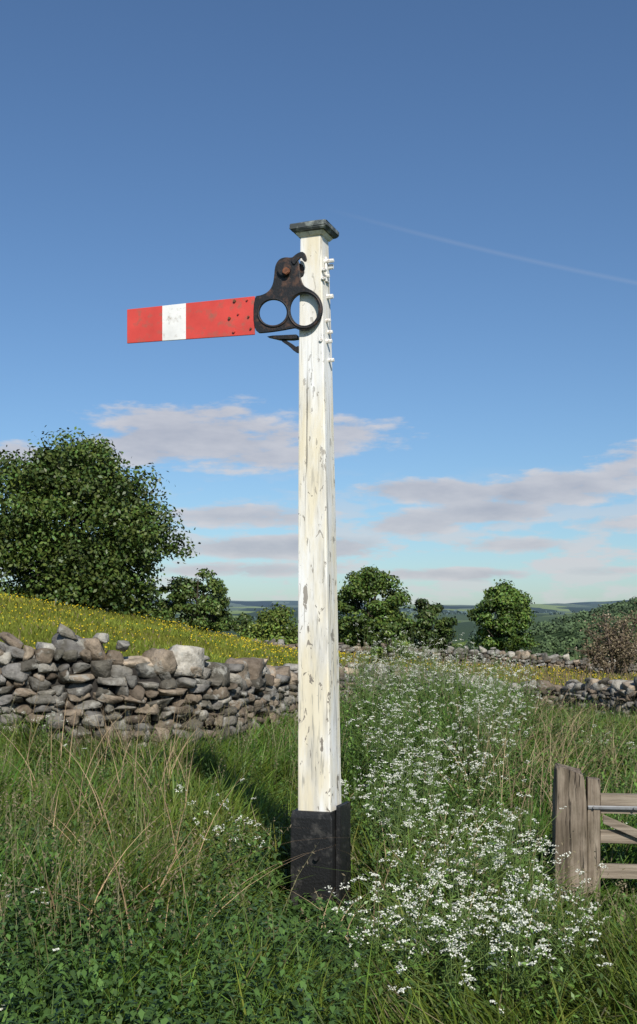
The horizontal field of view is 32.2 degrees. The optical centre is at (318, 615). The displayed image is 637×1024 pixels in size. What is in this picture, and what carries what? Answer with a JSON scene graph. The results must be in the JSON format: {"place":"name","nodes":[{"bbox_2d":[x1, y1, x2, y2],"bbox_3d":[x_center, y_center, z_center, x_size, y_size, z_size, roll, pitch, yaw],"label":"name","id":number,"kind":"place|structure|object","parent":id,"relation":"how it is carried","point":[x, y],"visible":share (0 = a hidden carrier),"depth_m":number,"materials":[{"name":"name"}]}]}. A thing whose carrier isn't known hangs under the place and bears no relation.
{"place":"outdoors","nodes":[
{"label":"outdoors","id":0,"kind":"place"},
{"bbox_2d":[0,597,632,1021],"bbox_3d":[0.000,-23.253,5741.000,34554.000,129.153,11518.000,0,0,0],"label":"ground","id":1,"kind":"structure","parent":0,"point":[464,627],"depth_m":1402.91,"materials":[{"name":"green plant"}]},
{"bbox_2d":[0,425,200,624],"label":"hawthorn tree","id":2,"kind":"object","parent":1,"relation":"on","point":[71,563],"visible":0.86,"depth_m":44.57,"materials":[{"name":"green plant"}]},
{"bbox_2d":[156,568,241,631],"bbox_3d":[-5.386,-0.402,48.848,3.960,3.489,4.002,0,0,0],"label":"hawthorn tree","id":3,"kind":"object","parent":1,"relation":"on","point":[184,590],"visible":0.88,"depth_m":48.16,"materials":[{"name":"green plant"}]},
{"bbox_2d":[127,219,350,908],"bbox_3d":[-0.523,-0.145,6.972,1.441,4.536,0.300,0,0,20],"label":"railway semaphore signal","id":4,"kind":"object","parent":1,"relation":"on","point":[322,812],"visible":0.98,"depth_m":6.72,"materials":[{"name":"white paint"}]},
{"bbox_2d":[232,612,252,636],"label":"hawthorn bush","id":5,"kind":"object","parent":1,"relation":"on","point":[244,618],"visible":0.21,"depth_m":69.26,"materials":[{"name":"green plant"}]},
{"bbox_2d":[234,602,297,644],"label":"hawthorn bush","id":6,"kind":"object","parent":1,"relation":"on","point":[278,616],"visible":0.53,"depth_m":65.11,"materials":[{"name":"green plant"}]},
{"bbox_2d":[0,651,636,1023],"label":"grass","id":7,"kind":"structure","parent":1,"relation":"on","point":[14,789],"depth_m":7.01,"materials":[{"name":"green plant"}]},
{"bbox_2d":[0,645,636,1023],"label":"nettles","id":8,"kind":"object","parent":1,"relation":"on","point":[282,937],"visible":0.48,"depth_m":5.00,"materials":[{"name":"green plant"}]},
{"bbox_2d":[0,618,636,1023],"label":"cow parsley","id":9,"kind":"object","parent":1,"relation":"on","point":[438,872],"visible":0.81,"depth_m":6.15,"materials":[{"name":"white plant"}]},
{"bbox_2d":[0,623,636,749],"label":"dry stone wall","id":10,"kind":"structure","parent":1,"relation":"on","point":[69,666],"depth_m":12.87,"materials":[{"name":"stone"}]},
{"bbox_2d":[0,593,636,685],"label":"meadow grass","id":11,"kind":"structure","parent":1,"relation":"on","point":[154,643],"depth_m":37.45,"materials":[{"name":"green plant"}]},
{"bbox_2d":[0,593,636,683],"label":"buttercups","id":12,"kind":"object","parent":1,"relation":"on","point":[237,639],"visible":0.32,"depth_m":39.40,"materials":[{"name":"yellow plant"}]},
{"bbox_2d":[0,636,636,963],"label":"dead stalks","id":13,"kind":"object","parent":1,"relation":"on","point":[493,761],"visible":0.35,"depth_m":9.56,"materials":[{"name":"beige plant"}]},
{"bbox_2d":[337,564,416,649],"bbox_3d":[2.740,0.035,58.104,4.851,5.401,5.329,0,0,0],"label":"hawthorn tree","id":14,"kind":"object","parent":1,"relation":"on","point":[367,584],"visible":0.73,"depth_m":56.94,"materials":[{"name":"green plant"}]},
{"bbox_2d":[370,622,413,664],"bbox_3d":[3.071,1.539,44.977,1.989,2.511,1.677,0,0,0],"label":"elder bush","id":15,"kind":"object","parent":1,"relation":"on","point":[389,630],"visible":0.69,"depth_m":44.82,"materials":[{"name":"green plant"}]},
{"bbox_2d":[175,596,636,662],"bbox_3d":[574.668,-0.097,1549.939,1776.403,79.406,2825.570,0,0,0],"label":"distant woodland","id":16,"kind":"object","parent":1,"relation":"on","point":[565,623],"visible":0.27,"depth_m":602.30,"materials":[{"name":"green plant"}]},
{"bbox_2d":[403,598,460,649],"bbox_3d":[5.867,1.173,60.072,3.572,4.275,4.331,0,0,0],"label":"hawthorn tree","id":17,"kind":"object","parent":1,"relation":"on","point":[427,620],"visible":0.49,"depth_m":59.16,"materials":[{"name":"green plant"}]},
{"bbox_2d":[244,638,636,674],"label":"dry stone wall","id":18,"kind":"structure","parent":1,"relation":"on","point":[524,656],"depth_m":50.40,"materials":[{"name":"stone"}]},
{"bbox_2d":[466,579,540,651],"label":"ash tree","id":19,"kind":"object","parent":1,"relation":"on","point":[507,603],"visible":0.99,"depth_m":73.94,"materials":[{"name":"green plant"}]},
{"bbox_2d":[551,763,586,901],"bbox_3d":[1.654,1.605,7.309,0.223,1.238,0.207,0,0,6],"label":"gate post","id":20,"kind":"object","parent":1,"relation":"on","point":[569,793],"visible":0.64,"depth_m":7.22,"materials":[{"name":"grey wood"}]},
{"bbox_2d":[586,777,636,904],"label":"wooden gate","id":21,"kind":"structure","parent":20,"relation":"attached to","point":[597,802],"depth_m":7.26,"materials":[{"name":"wood"}]},
{"bbox_2d":[567,602,636,675],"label":"blackthorn bush","id":22,"kind":"object","parent":1,"relation":"on","point":[614,643],"visible":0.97,"depth_m":45.63,"materials":[{"name":"brown plant"}]},
{"bbox_2d":[0,0,636,604],"label":"sky","id":23,"kind":"structure","parent":0,"point":[473,163],"materials":[{"name":"blue"}]}
]}

